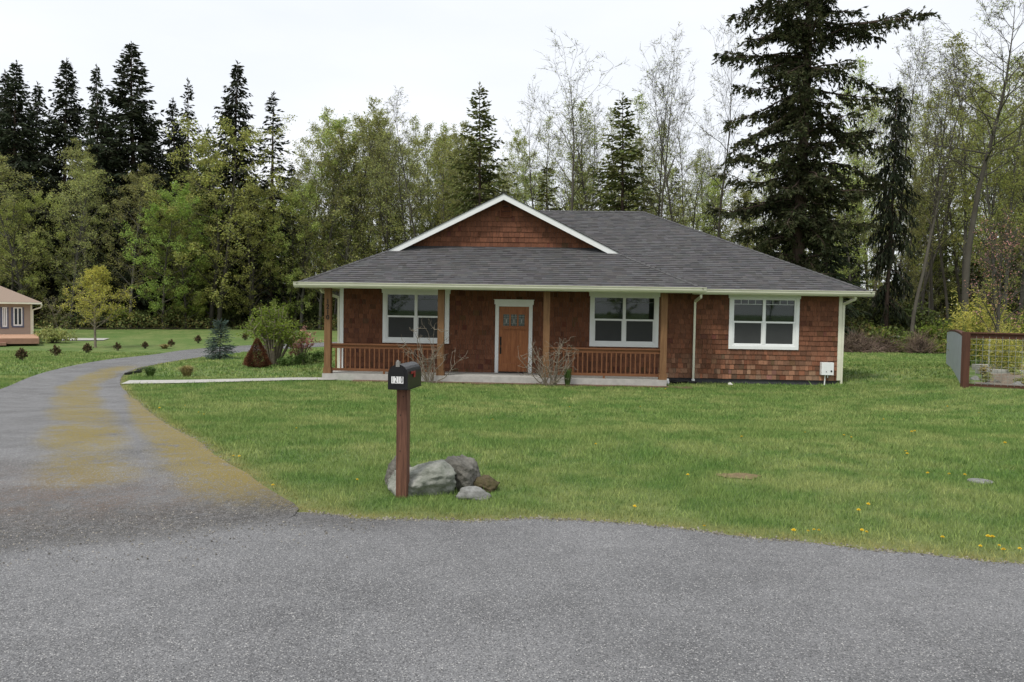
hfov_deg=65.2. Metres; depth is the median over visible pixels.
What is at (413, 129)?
alder tree
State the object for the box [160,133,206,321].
conifer tree
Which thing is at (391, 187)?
alder tree
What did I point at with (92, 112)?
conifer tree
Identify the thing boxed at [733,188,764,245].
alder tree
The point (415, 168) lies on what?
bare tree
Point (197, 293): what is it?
maple tree
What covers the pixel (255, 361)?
shrub
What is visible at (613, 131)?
alder tree
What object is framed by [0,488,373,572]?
loose chippings
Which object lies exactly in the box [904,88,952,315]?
alder tree
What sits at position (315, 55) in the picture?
sky
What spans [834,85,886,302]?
alder tree
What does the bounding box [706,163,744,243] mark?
alder tree
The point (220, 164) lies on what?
maple tree
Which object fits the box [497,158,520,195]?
alder tree
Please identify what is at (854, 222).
alder tree
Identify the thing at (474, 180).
alder tree
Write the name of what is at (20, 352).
hedge plant
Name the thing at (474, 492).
boulder
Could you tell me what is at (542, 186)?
conifer tree
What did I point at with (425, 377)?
bare shrub
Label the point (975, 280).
conifer tree
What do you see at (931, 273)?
bare tree
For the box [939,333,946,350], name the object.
shrub
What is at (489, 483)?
boulder
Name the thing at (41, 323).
undergrowth
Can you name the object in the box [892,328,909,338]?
shrub
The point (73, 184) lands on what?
alder tree
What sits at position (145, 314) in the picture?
shrub
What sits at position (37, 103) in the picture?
conifer tree
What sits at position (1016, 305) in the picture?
conifer tree
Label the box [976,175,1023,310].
alder tree
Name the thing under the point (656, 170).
alder tree
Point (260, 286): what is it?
alder tree
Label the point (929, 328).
shrub
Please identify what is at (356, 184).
alder tree
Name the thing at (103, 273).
young tree
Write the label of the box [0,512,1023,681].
road
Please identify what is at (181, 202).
maple tree
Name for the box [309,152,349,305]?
alder tree
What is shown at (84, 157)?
alder tree
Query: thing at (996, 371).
block row
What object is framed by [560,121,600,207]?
bare tree
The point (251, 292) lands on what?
maple tree
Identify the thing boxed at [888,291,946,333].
shrub
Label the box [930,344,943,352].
shrub
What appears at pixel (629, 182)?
conifer tree
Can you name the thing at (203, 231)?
conifer tree
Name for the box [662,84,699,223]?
bare tree
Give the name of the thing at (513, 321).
door
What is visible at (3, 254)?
maple tree
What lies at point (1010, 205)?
alder tree
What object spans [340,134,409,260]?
alder tree
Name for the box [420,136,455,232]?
alder tree
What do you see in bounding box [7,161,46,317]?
conifer tree
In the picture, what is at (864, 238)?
alder tree
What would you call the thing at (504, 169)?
alder tree
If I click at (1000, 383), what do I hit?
garden soil
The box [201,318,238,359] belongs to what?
spruce tree
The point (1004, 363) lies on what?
bush
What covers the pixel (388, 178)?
alder tree
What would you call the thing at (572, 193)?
bare tree
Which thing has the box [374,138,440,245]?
alder tree
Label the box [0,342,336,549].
driveway
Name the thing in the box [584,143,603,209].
bare tree
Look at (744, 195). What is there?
alder tree
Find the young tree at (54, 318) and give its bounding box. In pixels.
[37,295,73,330]
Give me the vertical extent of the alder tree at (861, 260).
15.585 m
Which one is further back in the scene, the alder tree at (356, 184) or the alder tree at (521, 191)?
the alder tree at (521, 191)
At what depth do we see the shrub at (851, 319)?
51.32 m
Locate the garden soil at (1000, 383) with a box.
[975,364,1023,385]
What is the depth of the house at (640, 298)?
24.79 m
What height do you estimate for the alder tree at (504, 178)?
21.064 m
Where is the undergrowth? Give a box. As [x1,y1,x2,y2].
[33,291,1023,355]
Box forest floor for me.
[34,317,1020,353]
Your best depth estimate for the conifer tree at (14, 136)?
81.30 m
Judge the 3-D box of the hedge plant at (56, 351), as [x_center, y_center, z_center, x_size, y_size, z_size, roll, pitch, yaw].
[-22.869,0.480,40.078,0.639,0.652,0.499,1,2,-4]
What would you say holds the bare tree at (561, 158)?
on the forest floor
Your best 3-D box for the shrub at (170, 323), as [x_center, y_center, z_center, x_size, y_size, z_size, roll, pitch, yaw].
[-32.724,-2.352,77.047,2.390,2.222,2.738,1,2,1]
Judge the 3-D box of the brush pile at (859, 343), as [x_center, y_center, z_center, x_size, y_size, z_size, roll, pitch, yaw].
[19.893,0.246,46.047,4.288,2.746,3.328,1,2,0]
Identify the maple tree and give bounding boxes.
[0,191,70,310]
[0,197,36,289]
[16,159,59,319]
[114,180,221,327]
[118,161,226,323]
[138,113,313,327]
[141,202,210,327]
[195,175,295,321]
[215,173,305,305]
[252,180,343,325]
[274,182,336,302]
[282,214,367,325]
[411,200,448,237]
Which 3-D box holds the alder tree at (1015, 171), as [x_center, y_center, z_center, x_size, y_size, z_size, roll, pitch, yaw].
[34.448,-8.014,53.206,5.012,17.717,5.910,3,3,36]
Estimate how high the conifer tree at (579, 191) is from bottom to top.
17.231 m
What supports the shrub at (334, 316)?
on the forest floor
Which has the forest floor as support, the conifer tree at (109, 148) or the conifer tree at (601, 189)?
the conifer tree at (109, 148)
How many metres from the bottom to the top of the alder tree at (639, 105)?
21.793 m
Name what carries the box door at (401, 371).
in the mailbox
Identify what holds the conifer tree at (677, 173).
on the ground at (130, 340)
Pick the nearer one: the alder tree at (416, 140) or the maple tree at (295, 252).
the alder tree at (416, 140)
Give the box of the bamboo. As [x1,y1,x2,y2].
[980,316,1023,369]
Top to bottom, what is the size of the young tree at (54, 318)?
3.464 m
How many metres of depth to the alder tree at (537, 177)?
89.04 m
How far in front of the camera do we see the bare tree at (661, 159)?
59.56 m
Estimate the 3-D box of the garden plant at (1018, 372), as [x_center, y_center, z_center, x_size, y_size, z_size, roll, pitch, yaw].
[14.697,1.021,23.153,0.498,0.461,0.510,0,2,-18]
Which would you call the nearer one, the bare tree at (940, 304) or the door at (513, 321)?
the door at (513, 321)
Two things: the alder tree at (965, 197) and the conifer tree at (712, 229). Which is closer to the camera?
the alder tree at (965, 197)
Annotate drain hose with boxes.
[669,379,696,383]
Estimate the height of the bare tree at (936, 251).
20.336 m
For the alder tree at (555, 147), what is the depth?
91.18 m
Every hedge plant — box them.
[14,348,29,360]
[47,344,62,355]
[82,343,91,352]
[113,342,120,350]
[140,341,148,348]
[167,340,174,346]
[194,335,201,342]
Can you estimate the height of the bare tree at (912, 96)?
20.372 m
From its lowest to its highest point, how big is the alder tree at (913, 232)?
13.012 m
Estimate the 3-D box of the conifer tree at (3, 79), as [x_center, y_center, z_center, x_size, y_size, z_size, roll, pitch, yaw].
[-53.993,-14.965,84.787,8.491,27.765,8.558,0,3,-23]
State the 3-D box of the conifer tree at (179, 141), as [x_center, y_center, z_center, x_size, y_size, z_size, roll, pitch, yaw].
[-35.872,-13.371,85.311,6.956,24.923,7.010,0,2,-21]
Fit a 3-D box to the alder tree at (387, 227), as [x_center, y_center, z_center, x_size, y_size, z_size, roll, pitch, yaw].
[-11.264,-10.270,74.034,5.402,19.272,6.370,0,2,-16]
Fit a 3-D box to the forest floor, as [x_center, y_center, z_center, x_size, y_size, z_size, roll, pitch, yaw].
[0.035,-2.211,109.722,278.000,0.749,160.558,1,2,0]
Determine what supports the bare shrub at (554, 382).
on the mulch bed at (525, 383)
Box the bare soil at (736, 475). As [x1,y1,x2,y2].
[716,473,759,478]
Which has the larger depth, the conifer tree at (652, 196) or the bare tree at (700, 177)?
the bare tree at (700, 177)
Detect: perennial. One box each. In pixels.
[276,356,294,365]
[288,352,313,364]
[303,349,323,361]
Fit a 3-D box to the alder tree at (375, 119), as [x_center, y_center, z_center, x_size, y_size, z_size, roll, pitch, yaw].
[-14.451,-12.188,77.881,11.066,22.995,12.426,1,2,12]
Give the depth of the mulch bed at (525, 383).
23.29 m
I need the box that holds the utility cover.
[967,478,994,483]
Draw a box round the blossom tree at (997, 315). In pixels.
[964,208,1023,358]
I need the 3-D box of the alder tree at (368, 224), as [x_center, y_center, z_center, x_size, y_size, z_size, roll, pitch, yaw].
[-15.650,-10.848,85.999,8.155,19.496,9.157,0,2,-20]
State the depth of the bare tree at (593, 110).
68.06 m
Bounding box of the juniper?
[33,325,79,342]
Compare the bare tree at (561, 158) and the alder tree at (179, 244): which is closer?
the alder tree at (179, 244)
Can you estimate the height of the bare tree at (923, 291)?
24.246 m
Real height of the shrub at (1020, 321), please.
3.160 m
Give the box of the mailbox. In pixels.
[388,360,421,497]
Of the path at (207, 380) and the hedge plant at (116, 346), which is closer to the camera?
the path at (207, 380)
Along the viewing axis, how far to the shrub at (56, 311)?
73.88 m
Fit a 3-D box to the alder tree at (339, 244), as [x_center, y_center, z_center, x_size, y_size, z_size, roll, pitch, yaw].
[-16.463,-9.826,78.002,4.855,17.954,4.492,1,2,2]
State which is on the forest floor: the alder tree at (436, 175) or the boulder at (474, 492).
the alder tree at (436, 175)
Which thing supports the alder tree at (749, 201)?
on the forest floor
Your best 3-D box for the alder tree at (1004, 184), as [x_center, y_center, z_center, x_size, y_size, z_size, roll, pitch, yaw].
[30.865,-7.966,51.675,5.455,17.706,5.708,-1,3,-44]
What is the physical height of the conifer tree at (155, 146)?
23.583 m
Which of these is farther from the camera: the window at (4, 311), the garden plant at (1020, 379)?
the window at (4, 311)
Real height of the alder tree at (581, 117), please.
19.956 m
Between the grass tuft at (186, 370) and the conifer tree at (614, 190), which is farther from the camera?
the conifer tree at (614, 190)
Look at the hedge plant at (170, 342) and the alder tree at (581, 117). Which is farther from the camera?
the alder tree at (581, 117)
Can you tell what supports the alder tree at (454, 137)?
on the forest floor
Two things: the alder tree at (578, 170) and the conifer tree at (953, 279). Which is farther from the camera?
the conifer tree at (953, 279)
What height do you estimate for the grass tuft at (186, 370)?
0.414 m
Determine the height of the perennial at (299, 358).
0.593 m
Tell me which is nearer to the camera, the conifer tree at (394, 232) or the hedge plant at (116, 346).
the hedge plant at (116, 346)
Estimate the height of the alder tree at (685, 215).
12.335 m
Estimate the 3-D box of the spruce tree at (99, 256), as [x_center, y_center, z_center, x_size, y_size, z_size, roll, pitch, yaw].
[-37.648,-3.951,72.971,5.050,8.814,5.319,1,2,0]
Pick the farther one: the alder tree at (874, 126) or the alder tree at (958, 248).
the alder tree at (958, 248)
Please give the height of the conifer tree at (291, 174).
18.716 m
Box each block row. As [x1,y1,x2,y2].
[972,364,1023,369]
[975,368,1023,374]
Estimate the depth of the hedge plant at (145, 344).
50.53 m
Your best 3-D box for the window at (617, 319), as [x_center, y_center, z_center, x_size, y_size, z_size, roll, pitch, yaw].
[3.478,-0.675,24.830,2.220,1.710,0.179,1,2,3]
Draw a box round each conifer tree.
[0,59,67,304]
[0,69,38,320]
[7,58,112,311]
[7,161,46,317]
[22,81,56,319]
[54,41,195,310]
[59,64,129,308]
[93,110,142,279]
[129,126,165,312]
[151,97,193,324]
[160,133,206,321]
[167,124,248,325]
[174,78,201,318]
[175,60,275,326]
[187,174,254,296]
[241,90,301,310]
[277,165,318,324]
[381,213,406,249]
[440,81,520,215]
[529,164,564,210]
[561,159,590,210]
[579,92,665,210]
[580,175,612,209]
[597,152,627,210]
[645,179,664,214]
[664,165,686,224]
[699,176,734,241]
[806,148,869,306]
[829,205,872,313]
[889,198,961,329]
[920,143,986,320]
[949,245,1001,317]
[986,237,1023,315]
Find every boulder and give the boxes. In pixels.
[385,456,410,485]
[387,459,456,496]
[445,454,480,490]
[456,486,490,499]
[473,474,499,492]
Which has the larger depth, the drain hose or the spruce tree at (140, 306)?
the spruce tree at (140, 306)
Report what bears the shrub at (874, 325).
on the bank
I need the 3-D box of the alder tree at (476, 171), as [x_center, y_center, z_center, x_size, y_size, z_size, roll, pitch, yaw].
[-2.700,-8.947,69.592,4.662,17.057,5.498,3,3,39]
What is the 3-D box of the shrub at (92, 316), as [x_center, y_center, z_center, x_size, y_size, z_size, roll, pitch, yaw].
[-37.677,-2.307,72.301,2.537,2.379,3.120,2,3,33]
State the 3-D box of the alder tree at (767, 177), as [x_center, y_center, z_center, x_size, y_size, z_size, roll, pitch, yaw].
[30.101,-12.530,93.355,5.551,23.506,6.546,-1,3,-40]
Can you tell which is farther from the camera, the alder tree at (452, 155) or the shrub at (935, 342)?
the alder tree at (452, 155)
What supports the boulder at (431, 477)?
on the ground at (130, 340)
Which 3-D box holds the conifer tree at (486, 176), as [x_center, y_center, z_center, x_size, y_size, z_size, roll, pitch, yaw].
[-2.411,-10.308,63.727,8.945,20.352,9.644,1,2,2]
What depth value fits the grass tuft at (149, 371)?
23.78 m
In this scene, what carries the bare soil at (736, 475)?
on the ground at (130, 340)
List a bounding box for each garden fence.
[946,330,963,381]
[960,332,1023,388]
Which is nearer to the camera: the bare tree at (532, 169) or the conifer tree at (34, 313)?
the bare tree at (532, 169)
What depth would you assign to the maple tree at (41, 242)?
70.39 m
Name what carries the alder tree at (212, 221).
on the forest floor
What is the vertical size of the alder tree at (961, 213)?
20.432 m
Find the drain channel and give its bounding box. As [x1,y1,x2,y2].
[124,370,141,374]
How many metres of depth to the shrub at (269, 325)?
29.36 m
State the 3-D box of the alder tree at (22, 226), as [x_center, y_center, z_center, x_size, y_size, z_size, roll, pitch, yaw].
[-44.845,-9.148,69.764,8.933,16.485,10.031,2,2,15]
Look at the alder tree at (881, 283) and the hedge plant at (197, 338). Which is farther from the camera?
the alder tree at (881, 283)
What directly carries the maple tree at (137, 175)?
on the forest floor
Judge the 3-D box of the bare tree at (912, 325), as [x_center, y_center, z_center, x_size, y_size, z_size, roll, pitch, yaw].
[26.637,-8.317,48.776,4.518,18.454,3.972,2,2,18]
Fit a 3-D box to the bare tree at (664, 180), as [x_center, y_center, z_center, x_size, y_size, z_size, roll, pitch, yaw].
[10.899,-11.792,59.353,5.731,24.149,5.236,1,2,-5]
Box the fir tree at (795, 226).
[702,0,940,276]
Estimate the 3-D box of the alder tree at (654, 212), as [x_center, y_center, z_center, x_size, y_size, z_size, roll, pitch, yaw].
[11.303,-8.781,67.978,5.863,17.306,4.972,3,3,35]
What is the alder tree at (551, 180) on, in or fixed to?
on the forest floor
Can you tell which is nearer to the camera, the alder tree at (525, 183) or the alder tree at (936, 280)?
the alder tree at (936, 280)
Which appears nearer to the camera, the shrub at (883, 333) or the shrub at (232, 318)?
the shrub at (883, 333)
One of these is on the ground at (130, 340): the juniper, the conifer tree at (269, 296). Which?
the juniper
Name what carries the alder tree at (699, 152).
on the forest floor
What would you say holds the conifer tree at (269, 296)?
on the forest floor
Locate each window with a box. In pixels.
[0,307,8,328]
[11,307,23,327]
[382,289,450,343]
[589,292,659,346]
[728,295,800,349]
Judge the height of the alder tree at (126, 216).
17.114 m
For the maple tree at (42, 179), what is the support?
on the forest floor
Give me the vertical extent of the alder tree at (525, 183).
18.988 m
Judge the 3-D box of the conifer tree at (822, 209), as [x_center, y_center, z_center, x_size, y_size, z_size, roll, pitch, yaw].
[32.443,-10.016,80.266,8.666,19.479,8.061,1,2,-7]
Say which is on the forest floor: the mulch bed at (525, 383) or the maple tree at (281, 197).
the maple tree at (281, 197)
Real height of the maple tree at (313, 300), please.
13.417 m
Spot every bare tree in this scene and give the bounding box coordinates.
[375,85,429,236]
[505,75,564,209]
[525,28,630,210]
[549,123,576,201]
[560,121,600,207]
[574,94,611,210]
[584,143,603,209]
[620,21,699,222]
[632,57,691,221]
[635,50,689,216]
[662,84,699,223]
[685,148,713,230]
[686,15,760,237]
[694,104,725,228]
[876,21,942,302]
[883,67,942,316]
[888,41,975,313]
[899,35,957,319]
[910,52,989,335]
[915,42,972,328]
[915,81,996,320]
[992,60,1023,296]
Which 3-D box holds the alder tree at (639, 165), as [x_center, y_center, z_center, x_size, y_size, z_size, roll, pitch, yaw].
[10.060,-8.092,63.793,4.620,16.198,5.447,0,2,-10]
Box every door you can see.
[388,365,407,389]
[498,307,528,371]
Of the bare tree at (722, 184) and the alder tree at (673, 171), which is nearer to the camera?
the bare tree at (722, 184)
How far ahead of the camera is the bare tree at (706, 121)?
88.57 m
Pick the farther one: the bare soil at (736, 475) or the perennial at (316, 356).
the perennial at (316, 356)
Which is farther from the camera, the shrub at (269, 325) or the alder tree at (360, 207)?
the alder tree at (360, 207)
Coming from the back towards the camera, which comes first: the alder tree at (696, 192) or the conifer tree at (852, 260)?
the alder tree at (696, 192)
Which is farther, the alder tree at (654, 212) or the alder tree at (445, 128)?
the alder tree at (445, 128)
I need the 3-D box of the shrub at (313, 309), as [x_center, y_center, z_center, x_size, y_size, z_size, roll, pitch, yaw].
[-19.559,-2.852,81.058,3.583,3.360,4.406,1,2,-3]
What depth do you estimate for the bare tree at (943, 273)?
59.66 m
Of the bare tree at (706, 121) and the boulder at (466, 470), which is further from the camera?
the bare tree at (706, 121)
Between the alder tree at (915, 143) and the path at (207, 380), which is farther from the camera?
the alder tree at (915, 143)
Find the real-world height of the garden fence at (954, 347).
1.702 m
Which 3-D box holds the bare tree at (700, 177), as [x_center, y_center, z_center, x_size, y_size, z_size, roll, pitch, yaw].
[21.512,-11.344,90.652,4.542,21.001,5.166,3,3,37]
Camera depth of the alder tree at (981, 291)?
62.34 m
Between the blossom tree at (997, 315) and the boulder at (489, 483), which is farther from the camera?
the blossom tree at (997, 315)
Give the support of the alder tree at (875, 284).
on the forest floor
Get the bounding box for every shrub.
[41,299,69,325]
[78,307,114,325]
[108,303,139,327]
[133,307,153,326]
[158,310,180,326]
[179,300,216,327]
[205,302,244,324]
[236,300,307,364]
[242,338,272,367]
[264,296,299,326]
[288,325,323,361]
[304,301,336,327]
[332,312,336,326]
[397,317,468,382]
[517,338,578,386]
[845,297,905,332]
[845,309,869,330]
[860,319,893,338]
[870,327,890,337]
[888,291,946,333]
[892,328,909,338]
[918,318,953,339]
[923,338,946,347]
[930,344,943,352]
[939,314,960,330]
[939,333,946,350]
[941,279,1023,366]
[945,304,1012,331]
[1005,308,1023,342]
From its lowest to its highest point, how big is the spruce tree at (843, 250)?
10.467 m
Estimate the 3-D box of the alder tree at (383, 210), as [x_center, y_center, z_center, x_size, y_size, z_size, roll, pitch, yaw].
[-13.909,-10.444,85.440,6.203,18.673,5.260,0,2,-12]
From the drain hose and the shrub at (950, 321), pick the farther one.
the shrub at (950, 321)
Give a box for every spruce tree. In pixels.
[62,250,124,327]
[101,235,161,326]
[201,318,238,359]
[808,212,871,336]
[860,78,923,329]
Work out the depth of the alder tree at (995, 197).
58.17 m
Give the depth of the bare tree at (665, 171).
57.26 m
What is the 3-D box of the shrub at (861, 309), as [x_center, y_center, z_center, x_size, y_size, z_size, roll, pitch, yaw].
[23.550,-1.442,52.535,5.221,3.981,4.246,3,3,43]
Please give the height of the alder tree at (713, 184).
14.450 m
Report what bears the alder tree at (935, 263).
on the forest floor
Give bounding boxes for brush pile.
[843,324,889,352]
[863,328,907,352]
[899,328,942,353]
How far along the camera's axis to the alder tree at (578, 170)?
65.76 m
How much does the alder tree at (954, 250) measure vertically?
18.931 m
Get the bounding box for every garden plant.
[978,363,992,378]
[980,372,993,382]
[1007,364,1017,372]
[1010,370,1023,374]
[1012,374,1023,383]
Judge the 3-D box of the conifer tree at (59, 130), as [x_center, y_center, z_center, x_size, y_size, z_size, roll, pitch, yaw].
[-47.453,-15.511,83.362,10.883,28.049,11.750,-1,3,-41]
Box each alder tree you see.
[0,152,72,299]
[35,159,123,326]
[46,137,116,289]
[98,162,174,327]
[99,165,150,287]
[158,181,224,325]
[165,197,238,321]
[251,208,274,288]
[266,106,362,328]
[282,159,317,327]
[291,95,414,327]
[291,128,385,329]
[293,111,370,272]
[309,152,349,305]
[312,143,361,328]
[319,119,378,293]
[319,155,361,265]
[325,141,385,258]
[334,162,390,261]
[338,118,431,252]
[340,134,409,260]
[342,117,409,251]
[355,128,415,253]
[357,161,408,251]
[361,124,421,251]
[366,120,408,245]
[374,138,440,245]
[381,122,463,240]
[392,139,426,237]
[399,178,435,236]
[402,113,434,230]
[408,148,455,233]
[415,120,518,218]
[417,129,460,229]
[419,138,466,206]
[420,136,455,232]
[426,140,495,224]
[428,121,466,218]
[445,143,511,220]
[451,140,516,212]
[482,129,538,203]
[495,161,527,198]
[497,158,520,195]
[497,163,528,198]
[510,167,540,206]
[515,163,540,207]
[522,168,562,210]
[524,115,574,207]
[533,159,562,207]
[548,97,625,210]
[559,101,610,210]
[560,163,598,210]
[577,105,630,210]
[613,139,676,221]
[615,136,670,215]
[626,91,670,213]
[645,144,690,215]
[656,120,689,223]
[672,200,698,225]
[673,149,732,233]
[683,148,738,235]
[685,172,737,240]
[687,159,715,233]
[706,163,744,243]
[710,186,761,248]
[724,168,764,247]
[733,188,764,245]
[742,155,781,251]
[752,133,789,248]
[805,189,869,277]
[825,54,881,276]
[825,86,911,272]
[829,158,878,317]
[829,197,874,308]
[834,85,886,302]
[846,81,925,306]
[859,102,905,225]
[860,192,892,294]
[865,168,947,306]
[866,200,902,309]
[885,0,1023,330]
[887,97,940,305]
[892,193,950,306]
[895,91,939,298]
[896,190,958,316]
[899,55,995,312]
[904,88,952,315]
[919,116,997,311]
[928,129,1023,311]
[930,29,1002,275]
[941,81,1023,305]
[947,70,995,307]
[948,174,967,282]
[957,158,983,314]
[960,112,1023,313]
[961,53,1023,307]
[964,81,1023,313]
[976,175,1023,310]
[982,51,1023,315]
[991,91,1023,254]
[1000,62,1023,315]
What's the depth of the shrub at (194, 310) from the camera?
74.62 m
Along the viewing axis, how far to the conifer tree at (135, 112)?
80.56 m
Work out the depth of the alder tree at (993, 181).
61.49 m
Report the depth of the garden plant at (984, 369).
24.27 m
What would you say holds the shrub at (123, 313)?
on the forest floor
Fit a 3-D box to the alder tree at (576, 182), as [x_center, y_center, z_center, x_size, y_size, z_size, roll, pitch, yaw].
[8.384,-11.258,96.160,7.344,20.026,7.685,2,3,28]
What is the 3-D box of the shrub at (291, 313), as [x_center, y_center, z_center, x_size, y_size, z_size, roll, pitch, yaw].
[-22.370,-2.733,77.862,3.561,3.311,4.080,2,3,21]
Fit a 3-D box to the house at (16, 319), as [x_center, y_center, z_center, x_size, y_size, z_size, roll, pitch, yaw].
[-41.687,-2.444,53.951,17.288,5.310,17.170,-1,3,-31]
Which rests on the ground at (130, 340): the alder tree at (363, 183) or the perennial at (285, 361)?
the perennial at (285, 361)
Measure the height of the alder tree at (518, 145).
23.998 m
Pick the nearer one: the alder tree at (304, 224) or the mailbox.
the mailbox
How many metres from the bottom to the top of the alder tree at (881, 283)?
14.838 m
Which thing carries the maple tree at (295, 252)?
on the forest floor
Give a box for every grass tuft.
[143,366,157,375]
[157,343,169,348]
[175,364,198,376]
[563,369,571,384]
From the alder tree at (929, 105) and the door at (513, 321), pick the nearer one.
the door at (513, 321)
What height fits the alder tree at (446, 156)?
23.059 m
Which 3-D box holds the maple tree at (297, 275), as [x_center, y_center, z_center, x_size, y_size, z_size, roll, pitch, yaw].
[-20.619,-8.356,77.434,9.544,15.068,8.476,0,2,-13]
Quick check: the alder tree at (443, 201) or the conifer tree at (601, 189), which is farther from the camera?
the conifer tree at (601, 189)
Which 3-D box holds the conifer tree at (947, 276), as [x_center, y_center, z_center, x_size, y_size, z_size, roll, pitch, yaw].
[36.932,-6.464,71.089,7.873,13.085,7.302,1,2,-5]
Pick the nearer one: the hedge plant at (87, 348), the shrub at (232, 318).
the hedge plant at (87, 348)
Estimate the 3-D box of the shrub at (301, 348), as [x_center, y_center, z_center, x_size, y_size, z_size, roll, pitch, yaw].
[-8.012,0.160,31.021,1.368,1.511,1.197,1,2,0]
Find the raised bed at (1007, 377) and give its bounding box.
[990,373,1023,382]
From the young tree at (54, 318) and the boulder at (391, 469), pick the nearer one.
the boulder at (391, 469)
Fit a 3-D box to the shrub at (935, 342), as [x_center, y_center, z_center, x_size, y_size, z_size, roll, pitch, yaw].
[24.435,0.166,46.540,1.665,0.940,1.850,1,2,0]
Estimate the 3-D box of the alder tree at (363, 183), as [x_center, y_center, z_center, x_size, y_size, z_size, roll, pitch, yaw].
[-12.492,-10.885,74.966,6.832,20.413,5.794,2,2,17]
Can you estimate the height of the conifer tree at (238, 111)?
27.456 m
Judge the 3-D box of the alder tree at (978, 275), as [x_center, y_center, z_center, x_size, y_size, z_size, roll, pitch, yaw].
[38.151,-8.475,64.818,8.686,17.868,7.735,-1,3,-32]
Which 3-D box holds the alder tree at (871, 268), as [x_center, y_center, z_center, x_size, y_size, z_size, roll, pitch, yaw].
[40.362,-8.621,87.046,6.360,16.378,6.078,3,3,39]
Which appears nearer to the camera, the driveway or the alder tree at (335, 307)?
the driveway
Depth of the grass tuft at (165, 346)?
50.74 m
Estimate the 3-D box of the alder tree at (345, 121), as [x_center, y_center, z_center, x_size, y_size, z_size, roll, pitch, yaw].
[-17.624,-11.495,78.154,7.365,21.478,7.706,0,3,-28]
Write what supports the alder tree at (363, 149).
on the forest floor
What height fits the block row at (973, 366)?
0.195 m
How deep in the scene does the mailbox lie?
6.87 m
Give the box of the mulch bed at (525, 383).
[352,380,691,387]
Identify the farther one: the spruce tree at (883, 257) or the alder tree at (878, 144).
the alder tree at (878, 144)
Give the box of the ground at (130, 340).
[0,328,1023,563]
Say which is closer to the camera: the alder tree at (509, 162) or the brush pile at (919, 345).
the brush pile at (919, 345)
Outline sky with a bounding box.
[0,0,1023,304]
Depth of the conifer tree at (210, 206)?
77.20 m
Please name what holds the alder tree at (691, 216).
on the forest floor
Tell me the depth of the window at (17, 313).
56.72 m
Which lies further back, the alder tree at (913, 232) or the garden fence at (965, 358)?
the alder tree at (913, 232)
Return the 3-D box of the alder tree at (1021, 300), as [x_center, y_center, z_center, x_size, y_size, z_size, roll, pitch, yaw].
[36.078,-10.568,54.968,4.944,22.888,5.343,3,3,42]
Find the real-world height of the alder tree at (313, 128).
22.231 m
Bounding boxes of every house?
[0,286,42,344]
[293,193,874,385]
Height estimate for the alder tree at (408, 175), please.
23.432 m
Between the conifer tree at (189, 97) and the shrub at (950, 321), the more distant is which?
the conifer tree at (189, 97)
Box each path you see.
[62,338,108,339]
[121,377,334,383]
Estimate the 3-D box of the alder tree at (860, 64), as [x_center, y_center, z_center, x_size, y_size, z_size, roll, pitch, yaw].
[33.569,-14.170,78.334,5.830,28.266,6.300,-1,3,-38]
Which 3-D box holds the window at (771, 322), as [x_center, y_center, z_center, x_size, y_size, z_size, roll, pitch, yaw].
[7.742,-0.599,24.614,2.220,1.710,0.179,1,2,3]
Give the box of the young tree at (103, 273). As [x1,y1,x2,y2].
[56,264,135,347]
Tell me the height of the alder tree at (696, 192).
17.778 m
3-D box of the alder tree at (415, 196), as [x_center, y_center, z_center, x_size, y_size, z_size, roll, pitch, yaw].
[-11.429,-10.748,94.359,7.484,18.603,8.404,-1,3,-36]
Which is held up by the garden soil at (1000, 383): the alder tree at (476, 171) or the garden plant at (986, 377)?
the garden plant at (986, 377)
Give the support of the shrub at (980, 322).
on the bank
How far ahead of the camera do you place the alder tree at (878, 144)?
85.69 m
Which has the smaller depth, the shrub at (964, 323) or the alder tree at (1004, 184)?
the shrub at (964, 323)
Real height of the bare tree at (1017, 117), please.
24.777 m
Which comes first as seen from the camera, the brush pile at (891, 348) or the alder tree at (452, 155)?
the brush pile at (891, 348)
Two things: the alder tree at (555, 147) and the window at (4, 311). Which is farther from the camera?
the alder tree at (555, 147)
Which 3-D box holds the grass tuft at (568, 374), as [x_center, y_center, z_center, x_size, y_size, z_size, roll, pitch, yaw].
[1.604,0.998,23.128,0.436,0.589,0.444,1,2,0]
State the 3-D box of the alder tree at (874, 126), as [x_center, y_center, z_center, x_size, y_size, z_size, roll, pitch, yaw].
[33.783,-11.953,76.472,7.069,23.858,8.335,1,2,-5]
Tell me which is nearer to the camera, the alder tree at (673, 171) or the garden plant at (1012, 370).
the garden plant at (1012, 370)
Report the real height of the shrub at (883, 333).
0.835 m
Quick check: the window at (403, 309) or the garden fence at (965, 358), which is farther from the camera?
the window at (403, 309)
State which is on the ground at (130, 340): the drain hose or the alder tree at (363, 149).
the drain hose
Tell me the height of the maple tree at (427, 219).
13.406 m
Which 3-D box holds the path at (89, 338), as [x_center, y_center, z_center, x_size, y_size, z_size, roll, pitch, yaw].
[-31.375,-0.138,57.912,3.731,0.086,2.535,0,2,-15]
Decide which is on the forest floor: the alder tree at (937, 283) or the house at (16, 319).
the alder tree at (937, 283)
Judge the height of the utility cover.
0.036 m
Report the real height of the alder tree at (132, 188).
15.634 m

